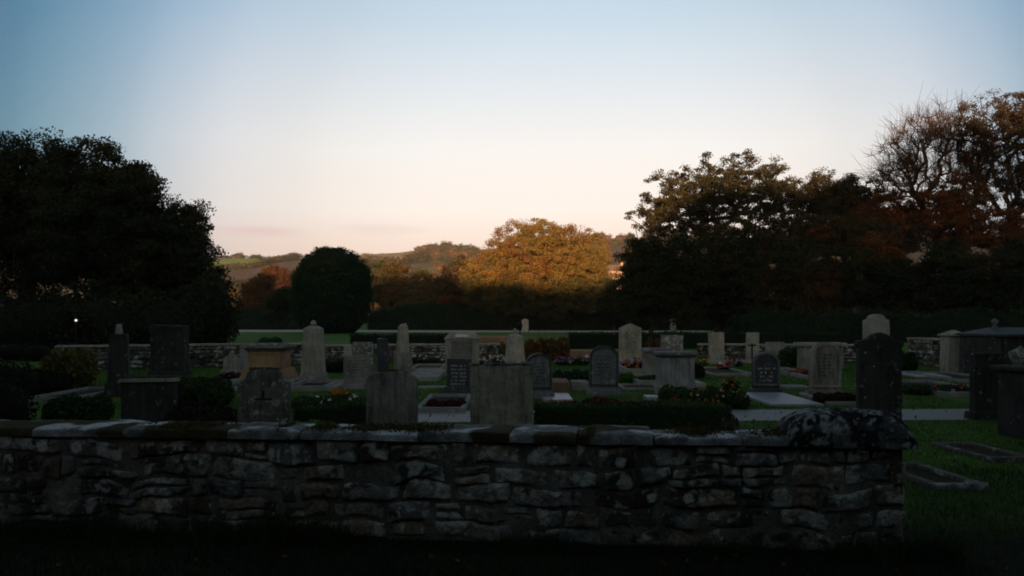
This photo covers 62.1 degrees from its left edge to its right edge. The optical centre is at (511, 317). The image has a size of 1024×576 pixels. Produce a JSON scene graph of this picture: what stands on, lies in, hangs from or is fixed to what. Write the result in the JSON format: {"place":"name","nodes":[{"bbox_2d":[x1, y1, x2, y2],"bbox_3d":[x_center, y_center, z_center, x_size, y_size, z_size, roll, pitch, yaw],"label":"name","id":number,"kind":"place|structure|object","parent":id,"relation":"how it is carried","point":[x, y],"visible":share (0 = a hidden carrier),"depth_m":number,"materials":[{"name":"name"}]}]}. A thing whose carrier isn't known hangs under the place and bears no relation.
{"place":"outdoors","nodes":[
{"label":"outdoors","id":0,"kind":"place"},
{"bbox_2d":[222,261,299,282],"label":"ploughed field","id":1,"kind":"structure","parent":0,"point":[241,273],"depth_m":414.92,"materials":[{"name":"brown soil"}]},
{"bbox_2d":[239,330,712,332],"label":"track","id":2,"kind":"structure","parent":0,"point":[450,331],"depth_m":101.40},
{"bbox_2d":[0,233,1023,575],"bbox_3d":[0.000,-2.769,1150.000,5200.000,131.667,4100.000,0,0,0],"label":"ground","id":3,"kind":"structure","parent":0,"point":[378,551],"depth_m":6.17,"materials":[{"name":"green plant"}]},
{"bbox_2d":[0,374,39,419],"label":"yew bush","id":4,"kind":"object","parent":3,"relation":"on","point":[14,403],"visible":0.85,"depth_m":12.71,"materials":[{"name":"green plant"}]},
{"bbox_2d":[0,360,47,395],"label":"yew bush","id":5,"kind":"object","parent":3,"relation":"on","point":[30,374],"visible":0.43,"depth_m":17.55,"materials":[{"name":"green plant"}]},
{"bbox_2d":[0,341,54,360],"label":"yew bush","id":6,"kind":"object","parent":3,"relation":"on","point":[13,352],"visible":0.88,"depth_m":32.80,"materials":[{"name":"green plant"}]},
{"bbox_2d":[0,126,80,307],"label":"broadleaf tree","id":7,"kind":"object","parent":3,"relation":"on","point":[16,160],"visible":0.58,"depth_m":54.11,"materials":[{"name":"green plant"}]},
{"bbox_2d":[29,387,103,402],"bbox_3d":[-9.332,1.660,18.330,1.003,0.120,2.660,0,0,0],"label":"kerbed grave","id":8,"kind":"object","parent":3,"relation":"on","point":[91,392],"visible":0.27,"depth_m":18.20,"materials":[{"name":"stone"}]},
{"bbox_2d":[39,347,99,388],"bbox_3d":[-10.752,1.228,20.642,1.150,1.025,1.462,0,0,0],"label":"golden shrub","id":9,"kind":"object","parent":3,"relation":"on","point":[79,366],"visible":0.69,"depth_m":20.36,"materials":[{"name":"green plant"}]},
{"bbox_2d":[40,391,115,420],"bbox_3d":[-6.853,1.447,13.447,1.056,0.555,0.832,0,0,0],"label":"shrub","id":10,"kind":"object","parent":3,"relation":"on","point":[73,406],"visible":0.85,"depth_m":13.23,"materials":[{"name":"green plant"}]},
{"bbox_2d":[12,134,184,309],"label":"broadleaf tree","id":11,"kind":"object","parent":3,"relation":"on","point":[108,232],"visible":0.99,"depth_m":52.06,"materials":[{"name":"green plant"}]},
{"bbox_2d":[104,324,129,396],"bbox_3d":[-8.511,0.920,18.408,0.540,1.559,0.540,0,0,-20],"label":"obelisk","id":12,"kind":"object","parent":3,"relation":"on","point":[118,358],"visible":0.72,"depth_m":18.21,"materials":[{"name":"stone"}]},
{"bbox_2d":[117,374,180,421],"bbox_3d":[-5.250,1.264,12.309,0.834,0.879,0.234,-1,-1,0],"label":"pedestal tomb","id":13,"kind":"object","parent":3,"relation":"on","point":[151,398],"visible":0.66,"depth_m":12.23,"materials":[{"name":"stone"}]},
{"bbox_2d":[148,325,191,375],"bbox_3d":[-10.104,0.971,25.108,1.182,1.498,0.438,1,2,9],"label":"headstone","id":14,"kind":"object","parent":3,"relation":"on","point":[169,349],"visible":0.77,"depth_m":24.96,"materials":[{"name":"stone"}]},
{"bbox_2d":[55,342,301,369],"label":"boundary wall","id":15,"kind":"structure","parent":3,"relation":"on","point":[207,355],"depth_m":28.50,"materials":[{"name":"stone"}]},
{"bbox_2d":[135,188,232,298],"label":"broadleaf tree","id":16,"kind":"object","parent":3,"relation":"on","point":[190,260],"visible":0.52,"depth_m":53.41,"materials":[{"name":"green plant"}]},
{"bbox_2d":[126,271,244,345],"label":"shrub","id":17,"kind":"object","parent":3,"relation":"on","point":[212,305],"visible":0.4,"depth_m":49.43,"materials":[{"name":"green plant"}]},
{"bbox_2d":[178,374,235,407],"bbox_3d":[-5.870,1.397,16.020,1.078,0.652,1.642,0,0,0],"label":"shrub","id":18,"kind":"object","parent":3,"relation":"on","point":[216,390],"visible":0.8,"depth_m":15.68,"materials":[{"name":"green plant"}]},
{"bbox_2d":[220,350,238,373],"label":"headstone","id":19,"kind":"object","parent":3,"relation":"on","point":[231,361],"visible":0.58,"depth_m":25.50,"materials":[{"name":"stone"}]},
{"bbox_2d":[208,252,303,269],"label":"hedgerow","id":20,"kind":"object","parent":3,"relation":"on","point":[294,256],"visible":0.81,"depth_m":463.84,"materials":[{"name":"green plant"}]},
{"bbox_2d":[235,272,280,310],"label":"tree","id":21,"kind":"object","parent":3,"relation":"on","point":[257,292],"visible":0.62,"depth_m":138.13,"materials":[{"name":"brown plant"}]},
{"bbox_2d":[237,366,291,422],"bbox_3d":[-3.537,1.199,12.147,0.742,1.015,0.169,0,0,-2],"label":"headstone","id":22,"kind":"object","parent":3,"relation":"on","point":[264,395],"visible":0.74,"depth_m":12.07,"materials":[{"name":"stone"}]},
{"bbox_2d":[230,343,299,383],"bbox_3d":[-6.260,1.191,21.993,1.739,1.058,1.428,0,0,5],"label":"pedestal tomb","id":23,"kind":"object","parent":3,"relation":"on","point":[272,355],"visible":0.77,"depth_m":21.64,"materials":[{"name":"beige stone"}]},
{"bbox_2d":[233,307,302,329],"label":"yew hedge","id":24,"kind":"object","parent":3,"relation":"on","point":[254,319],"visible":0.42,"depth_m":118.12,"materials":[{"name":"green plant"}]},
{"bbox_2d":[260,263,291,291],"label":"tree","id":25,"kind":"object","parent":3,"relation":"on","point":[282,273],"visible":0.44,"depth_m":198.47,"materials":[{"name":"orange plant"}]},
{"bbox_2d":[262,285,292,327],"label":"tree","id":26,"kind":"object","parent":3,"relation":"on","point":[277,301],"visible":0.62,"depth_m":118.40,"materials":[{"name":"green plant"}]},
{"bbox_2d":[298,320,328,382],"bbox_3d":[-5.074,0.889,21.729,0.714,1.643,0.714,0,0,-7],"label":"obelisk","id":27,"kind":"object","parent":3,"relation":"on","point":[313,367],"visible":0.88,"depth_m":21.49,"materials":[{"name":"grey stone"}]},
{"bbox_2d":[291,379,343,391],"bbox_3d":[-4.750,1.645,20.547,0.991,0.150,2.040,0,0,0],"label":"kerbed grave","id":28,"kind":"object","parent":3,"relation":"on","point":[302,385],"visible":0.6,"depth_m":19.77,"materials":[{"name":"stone"}]},
{"bbox_2d":[291,397,365,424],"bbox_3d":[-2.766,1.486,13.286,1.252,0.453,0.901,0,0,0],"label":"box hedge","id":29,"kind":"object","parent":3,"relation":"on","point":[351,412],"visible":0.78,"depth_m":12.92,"materials":[{"name":"green plant"}]},
{"bbox_2d":[291,393,365,408],"bbox_3d":[-3.413,1.580,16.063,1.518,0.272,1.043,0,0,0],"label":"flowering plant","id":30,"kind":"object","parent":3,"relation":"on","point":[320,399],"visible":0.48,"depth_m":15.85,"materials":[{"name":"green plant"}]},
{"bbox_2d":[286,245,377,332],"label":"holly tree","id":31,"kind":"object","parent":3,"relation":"on","point":[332,290],"visible":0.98,"depth_m":89.24,"materials":[{"name":"green plant"}]},
{"bbox_2d":[341,355,370,389],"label":"headstone","id":32,"kind":"object","parent":3,"relation":"on","point":[357,370],"visible":0.93,"depth_m":20.15,"materials":[{"name":"grey stone"}]},
{"bbox_2d":[352,342,373,373],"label":"headstone","id":33,"kind":"object","parent":3,"relation":"on","point":[362,348],"visible":0.21,"depth_m":22.68,"materials":[{"name":"stone"}]},
{"bbox_2d":[375,338,388,372],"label":"headstone","id":34,"kind":"object","parent":3,"relation":"on","point":[382,355],"visible":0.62,"depth_m":24.59,"materials":[{"name":"stone"}]},
{"bbox_2d":[366,369,417,425],"bbox_3d":[-1.711,1.215,12.141,0.740,0.978,0.155,0,0,-2],"label":"headstone","id":35,"kind":"object","parent":3,"relation":"on","point":[392,396],"visible":0.81,"depth_m":12.07,"materials":[{"name":"grey stone"}]},
{"bbox_2d":[370,260,418,312],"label":"tree","id":36,"kind":"object","parent":3,"relation":"on","point":[387,291],"visible":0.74,"depth_m":167.81,"materials":[{"name":"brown plant"}]},
{"bbox_2d":[353,249,439,265],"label":"hedgerow","id":37,"kind":"object","parent":3,"relation":"on","point":[407,257],"visible":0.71,"depth_m":568.09,"materials":[{"name":"green plant"}]},
{"bbox_2d":[349,332,447,343],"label":"clipped hedge","id":38,"kind":"object","parent":3,"relation":"on","point":[430,338],"visible":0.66,"depth_m":46.05,"materials":[{"name":"green plant"}]},
{"bbox_2d":[393,323,412,372],"bbox_3d":[-3.223,0.933,25.130,0.502,1.534,0.502,0,0,-17],"label":"obelisk","id":39,"kind":"object","parent":3,"relation":"on","point":[402,358],"visible":0.86,"depth_m":24.96,"materials":[{"name":"grey stone"}]},
{"bbox_2d":[325,343,499,362],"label":"boundary wall","id":40,"kind":"structure","parent":3,"relation":"on","point":[335,352],"depth_m":32.47,"materials":[{"name":"stone"}]},
{"bbox_2d":[394,267,444,306],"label":"tree","id":41,"kind":"object","parent":3,"relation":"on","point":[419,290],"visible":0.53,"depth_m":157.91,"materials":[{"name":"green plant"}]},
{"bbox_2d":[411,369,444,380],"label":"ledger slab","id":42,"kind":"structure","parent":3,"relation":"on","point":[429,374],"depth_m":23.56,"materials":[{"name":"stone"}]},
{"bbox_2d":[366,301,500,329],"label":"yew hedge","id":43,"kind":"object","parent":3,"relation":"on","point":[433,316],"visible":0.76,"depth_m":114.12,"materials":[{"name":"green plant"}]},
{"bbox_2d":[418,394,469,412],"bbox_3d":[-1.280,1.660,16.485,0.892,0.120,2.709,0,0,0],"label":"kerbed grave","id":44,"kind":"object","parent":3,"relation":"on","point":[423,407],"visible":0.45,"depth_m":15.57,"materials":[{"name":"stone"}]},
{"bbox_2d":[426,398,466,406],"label":"heather","id":45,"kind":"object","parent":44,"relation":"on","point":[451,402],"visible":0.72,"depth_m":15.66,"materials":[{"name":"purple plant"}]},
{"bbox_2d":[444,358,471,392],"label":"headstone","id":46,"kind":"object","parent":3,"relation":"on","point":[458,375],"visible":0.93,"depth_m":19.21,"materials":[{"name":"stone"}]},
{"bbox_2d":[0,407,917,550],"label":"stone wall","id":47,"kind":"structure","parent":3,"relation":"on","point":[807,479],"depth_m":6.45,"materials":[{"name":"grey stone"}]},
{"bbox_2d":[426,254,493,307],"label":"oak tree","id":48,"kind":"object","parent":3,"relation":"on","point":[451,295],"visible":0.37,"depth_m":125.77,"materials":[{"name":"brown plant"}]},
{"bbox_2d":[444,332,480,376],"bbox_3d":[-1.438,1.061,24.693,1.043,1.279,0.595,0,0,0],"label":"monument","id":49,"kind":"object","parent":3,"relation":"on","point":[464,345],"visible":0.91,"depth_m":24.44,"materials":[{"name":"stone"}]},
{"bbox_2d":[0,503,984,573],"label":"rough grass","id":50,"kind":"structure","parent":3,"relation":"on","point":[285,532],"depth_m":6.28,"materials":[{"name":"green plant"}]},
{"bbox_2d":[468,361,533,425],"bbox_3d":[-0.146,1.159,11.933,0.939,1.099,0.222,-1,1,3],"label":"headstone","id":51,"kind":"object","parent":3,"relation":"on","point":[501,392],"visible":0.91,"depth_m":11.85,"materials":[{"name":"grey stone"}]},
{"bbox_2d":[7,364,1022,575],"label":"fallen leaves","id":52,"kind":"object","parent":3,"relation":"on","point":[431,555],"visible":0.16,"depth_m":8.74,"materials":[{"name":"brown plant"}]},
{"bbox_2d":[505,328,524,363],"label":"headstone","id":53,"kind":"object","parent":3,"relation":"on","point":[515,353],"visible":0.83,"depth_m":28.66,"materials":[{"name":"stone"}]},
{"bbox_2d":[457,217,619,323],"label":"oak tree","id":54,"kind":"object","parent":3,"relation":"on","point":[562,273],"visible":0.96,"depth_m":113.32,"materials":[{"name":"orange plant"}]},
{"bbox_2d":[526,353,554,398],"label":"headstone","id":55,"kind":"object","parent":3,"relation":"on","point":[542,376],"visible":0.86,"depth_m":17.77,"materials":[{"name":"grey stone"}]},
{"bbox_2d":[524,336,570,361],"bbox_3d":[1.328,1.250,33.208,1.922,1.072,1.139,0,0,0],"label":"shrub","id":56,"kind":"object","parent":3,"relation":"on","point":[562,346],"visible":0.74,"depth_m":32.86,"materials":[{"name":"brown plant"}]},
{"bbox_2d":[552,368,588,381],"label":"shrub","id":57,"kind":"object","parent":3,"relation":"on","point":[576,374],"visible":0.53,"depth_m":20.94,"materials":[{"name":"green plant"}]},
{"bbox_2d":[586,345,620,395],"bbox_3d":[2.014,1.167,18.651,0.754,1.106,0.268,1,-1,3],"label":"headstone","id":58,"kind":"object","parent":3,"relation":"on","point":[603,369],"visible":0.98,"depth_m":18.58,"materials":[{"name":"grey stone"}]},
{"bbox_2d":[595,278,627,329],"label":"bushy tree","id":59,"kind":"object","parent":3,"relation":"on","point":[610,285],"visible":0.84,"depth_m":111.20,"materials":[{"name":"green plant"}]},
{"bbox_2d":[493,297,731,329],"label":"yew hedge","id":60,"kind":"object","parent":3,"relation":"on","point":[591,321],"visible":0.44,"depth_m":112.12,"materials":[{"name":"green plant"}]},
{"bbox_2d":[619,324,642,362],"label":"headstone","id":61,"kind":"object","parent":3,"relation":"on","point":[630,340],"visible":0.95,"depth_m":29.69,"materials":[{"name":"stone"}]},
{"bbox_2d":[533,398,731,430],"bbox_3d":[1.759,1.466,12.693,2.928,0.503,0.910,0,0,0],"label":"box hedge","id":62,"kind":"object","parent":3,"relation":"on","point":[661,414],"visible":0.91,"depth_m":12.32,"materials":[{"name":"green plant"}]},
{"bbox_2d":[640,348,668,374],"bbox_3d":[4.141,1.293,24.701,0.753,0.814,0.607,0,0,0],"label":"pedestal tomb","id":63,"kind":"object","parent":3,"relation":"on","point":[649,363],"visible":0.6,"depth_m":24.45,"materials":[{"name":"grey stone"}]},
{"bbox_2d":[611,231,719,333],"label":"thicket","id":64,"kind":"object","parent":3,"relation":"on","point":[661,283],"visible":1,"depth_m":68.80,"materials":[{"name":"green plant"}]},
{"bbox_2d":[660,335,682,350],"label":"headstone","id":65,"kind":"object","parent":3,"relation":"on","point":[673,342],"visible":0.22,"depth_m":31.34,"materials":[{"name":"stone"}]},
{"bbox_2d":[652,351,698,393],"bbox_3d":[3.599,1.225,18.766,0.880,0.949,0.703,0,0,-3],"label":"pedestal tomb","id":66,"kind":"object","parent":3,"relation":"on","point":[675,369],"visible":0.79,"depth_m":18.50,"materials":[{"name":"grey stone"}]},
{"bbox_2d":[657,384,750,408],"bbox_3d":[3.622,1.490,16.056,1.708,0.454,1.211,0,0,0],"label":"mixed border","id":67,"kind":"object","parent":3,"relation":"on","point":[734,398],"visible":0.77,"depth_m":15.78,"materials":[{"name":"green plant"}]},
{"bbox_2d":[568,330,859,348],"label":"clipped hedge","id":68,"kind":"object","parent":3,"relation":"on","point":[593,340],"visible":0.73,"depth_m":46.05,"materials":[{"name":"green plant"}]},
{"bbox_2d":[707,332,725,363],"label":"headstone","id":69,"kind":"object","parent":3,"relation":"on","point":[716,347],"visible":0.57,"depth_m":30.97,"materials":[{"name":"stone"}]},
{"bbox_2d":[621,148,813,333],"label":"canopy tree","id":70,"kind":"object","parent":3,"relation":"on","point":[727,188],"visible":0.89,"depth_m":83.99,"materials":[{"name":"green plant"}]},
{"bbox_2d":[704,367,750,375],"bbox_3d":[6.455,1.670,26.380,1.241,0.100,3.357,0,0,0],"label":"kerbed grave","id":71,"kind":"object","parent":3,"relation":"on","point":[709,370],"visible":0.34,"depth_m":25.84,"materials":[{"name":"stone"}]},
{"bbox_2d":[688,232,778,331],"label":"thicket","id":72,"kind":"object","parent":3,"relation":"on","point":[736,290],"visible":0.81,"depth_m":70.58,"materials":[{"name":"green plant"}]},
{"bbox_2d":[744,332,758,363],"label":"headstone","id":73,"kind":"object","parent":3,"relation":"on","point":[752,337],"visible":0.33,"depth_m":31.32,"materials":[{"name":"stone"}]},
{"bbox_2d":[748,352,782,392],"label":"headstone","id":74,"kind":"object","parent":3,"relation":"on","point":[765,371],"visible":0.88,"depth_m":18.82,"materials":[{"name":"stone"}]},
{"bbox_2d":[698,207,846,308],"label":"canopy tree","id":75,"kind":"object","parent":3,"relation":"on","point":[768,236],"visible":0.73,"depth_m":77.97,"materials":[{"name":"green plant"}]},
{"bbox_2d":[697,343,855,362],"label":"boundary wall","id":76,"kind":"structure","parent":3,"relation":"on","point":[733,352],"depth_m":32.73,"materials":[{"name":"stone"}]},
{"bbox_2d":[742,392,823,405],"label":"ledger slab","id":77,"kind":"structure","parent":3,"relation":"on","point":[775,399],"depth_m":17.10,"materials":[{"name":"grey stone"}]},
{"bbox_2d":[777,346,796,367],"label":"shrub","id":78,"kind":"object","parent":3,"relation":"on","point":[788,358],"visible":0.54,"depth_m":28.69,"materials":[{"name":"green plant"}]},
{"bbox_2d":[794,342,846,369],"bbox_3d":[10.167,1.263,28.058,1.485,0.875,0.792,0,0,0],"label":"chest tomb","id":79,"kind":"object","parent":3,"relation":"on","point":[803,349],"visible":0.41,"depth_m":27.74,"materials":[{"name":"grey stone"}]},
{"bbox_2d":[805,342,843,394],"bbox_3d":[6.773,1.125,18.394,0.767,1.190,0.288,1,1,3],"label":"headstone","id":80,"kind":"object","parent":3,"relation":"on","point":[825,364],"visible":0.91,"depth_m":18.32,"materials":[{"name":"grey stone"}]},
{"bbox_2d":[799,392,855,405],"bbox_3d":[6.584,1.670,17.368,0.889,0.100,2.080,0,0,5],"label":"kerbed grave","id":81,"kind":"object","parent":3,"relation":"on","point":[806,395],"visible":0.41,"depth_m":16.39,"materials":[{"name":"stone"}]},
{"bbox_2d":[812,391,855,403],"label":"flowering plant","id":82,"kind":"object","parent":81,"relation":"on","point":[818,397],"visible":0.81,"depth_m":16.58,"materials":[{"name":"green plant"}]},
{"bbox_2d":[780,166,886,263],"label":"canopy tree","id":83,"kind":"object","parent":3,"relation":"on","point":[832,196],"visible":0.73,"depth_m":85.95,"materials":[{"name":"green plant"}]},
{"bbox_2d":[801,210,932,308],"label":"canopy tree","id":84,"kind":"object","parent":3,"relation":"on","point":[899,236],"visible":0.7,"depth_m":76.30,"materials":[{"name":"green plant"}]},
{"bbox_2d":[862,314,889,338],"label":"headstone","id":85,"kind":"object","parent":3,"relation":"on","point":[873,323],"visible":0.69,"depth_m":24.64,"materials":[{"name":"stone"}]},
{"bbox_2d":[729,305,1023,341],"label":"yew hedge","id":86,"kind":"object","parent":3,"relation":"on","point":[904,326],"visible":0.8,"depth_m":58.09,"materials":[{"name":"green plant"}]},
{"bbox_2d":[854,332,903,418],"bbox_3d":[4.800,0.948,11.128,0.588,1.511,0.168,0,-1,9],"label":"headstone","id":87,"kind":"object","parent":3,"relation":"on","point":[878,370],"visible":0.62,"depth_m":11.05,"materials":[{"name":"stone"}]},
{"bbox_2d":[830,230,932,316],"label":"thicket","id":88,"kind":"object","parent":3,"relation":"on","point":[882,283],"visible":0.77,"depth_m":68.60,"materials":[{"name":"green plant"}]},
{"bbox_2d":[841,187,934,251],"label":"canopy tree","id":89,"kind":"object","parent":3,"relation":"on","point":[892,211],"visible":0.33,"depth_m":81.92,"materials":[{"name":"green plant"}]},
{"bbox_2d":[902,350,918,370],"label":"shrub","id":90,"kind":"object","parent":3,"relation":"on","point":[909,362],"visible":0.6,"depth_m":26.12,"materials":[{"name":"green plant"}]},
{"bbox_2d":[907,337,939,366],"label":"boundary wall","id":91,"kind":"structure","parent":3,"relation":"on","point":[926,351],"depth_m":30.03,"materials":[{"name":"stone"}]},
{"bbox_2d":[842,83,1020,243],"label":"bare tree","id":92,"kind":"object","parent":3,"relation":"on","point":[908,164],"visible":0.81,"depth_m":80.89,"materials":[{"name":"brown plant"}]},
{"bbox_2d":[902,379,969,397],"bbox_3d":[9.919,1.650,19.896,1.486,0.140,3.667,0,0,0],"label":"kerbed grave","id":93,"kind":"object","parent":3,"relation":"on","point":[932,383],"visible":0.38,"depth_m":20.08,"materials":[{"name":"stone"}]},
{"bbox_2d":[902,383,969,395],"bbox_3d":[9.416,1.575,18.875,1.455,0.282,1.100,0,0,0],"label":"flowering plant","id":94,"kind":"object","parent":93,"relation":"on","point":[916,388],"visible":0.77,"depth_m":18.63,"materials":[{"name":"green plant"}]},
{"bbox_2d":[906,372,968,382],"bbox_3d":[12.311,1.660,23.596,1.360,0.120,3.069,0,0,0],"label":"kerbed grave","id":95,"kind":"object","parent":3,"relation":"on","point":[955,377],"visible":0.53,"depth_m":23.92,"materials":[{"name":"stone"}]},
{"bbox_2d":[905,462,987,490],"bbox_3d":[4.369,1.675,8.965,0.554,0.090,1.273,0,0,-3],"label":"kerbed grave","id":96,"kind":"object","parent":3,"relation":"on","point":[926,481],"visible":0.53,"depth_m":8.68,"materials":[{"name":"stone"}]},
{"bbox_2d":[937,330,959,372],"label":"gate pillar","id":97,"kind":"structure","parent":3,"relation":"on","point":[949,349],"depth_m":26.01,"materials":[{"name":"stone"}]},
{"bbox_2d":[902,238,1003,315],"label":"thicket","id":98,"kind":"object","parent":3,"relation":"on","point":[952,275],"visible":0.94,"depth_m":66.44,"materials":[{"name":"green plant"}]},
{"bbox_2d":[912,167,1012,251],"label":"tree","id":99,"kind":"object","parent":3,"relation":"on","point":[952,208],"visible":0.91,"depth_m":76.69,"materials":[{"name":"red plant"}]},
{"bbox_2d":[931,442,1023,462],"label":"kerbed grave","id":100,"kind":"object","parent":3,"relation":"on","point":[982,449],"visible":0.86,"depth_m":10.55,"materials":[{"name":"stone"}]},
{"bbox_2d":[946,88,1023,300],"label":"canopy tree","id":101,"kind":"object","parent":3,"relation":"on","point":[1006,120],"visible":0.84,"depth_m":79.12,"materials":[{"name":"brown plant"}]},
{"bbox_2d":[964,353,1007,419],"bbox_3d":[7.980,1.156,14.234,0.704,1.128,0.298,0,0,-6],"label":"headstone","id":102,"kind":"object","parent":3,"relation":"on","point":[984,386],"visible":0.77,"depth_m":14.15,"materials":[{"name":"stone"}]},
{"bbox_2d":[956,318,1023,373],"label":"ornate tomb","id":103,"kind":"object","parent":3,"relation":"on","point":[994,339],"visible":0.69,"depth_m":24.39,"materials":[{"name":"stone"}]},
{"bbox_2d":[975,207,1023,268],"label":"canopy tree","id":104,"kind":"object","parent":3,"relation":"on","point":[1017,226],"visible":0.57,"depth_m":75.58,"materials":[{"name":"brown plant"}]},
{"bbox_2d":[990,365,1023,438],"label":"table tomb","id":105,"kind":"object","parent":3,"relation":"on","point":[1011,402],"visible":1,"depth_m":12.11,"materials":[{"name":"stone"}]},
{"bbox_2d":[0,0,1023,259],"label":"sky","id":106,"kind":"structure","parent":0,"point":[361,126],"materials":[{"name":"blue"}]},
{"bbox_2d":[553,354,588,365],"bbox_3d":[2.165,1.518,30.401,1.382,0.406,1.119,0,0,0],"label":"flower bed","id":107,"kind":"object","parent":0,"point":[580,360],"visible":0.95,"depth_m":30.18,"materials":[{"name":"green plant"}]},
{"bbox_2d":[418,409,970,421],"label":"path","id":108,"kind":"structure","parent":0,"point":[908,414],"depth_m":14.71,"materials":[{"name":"grey gravel"}]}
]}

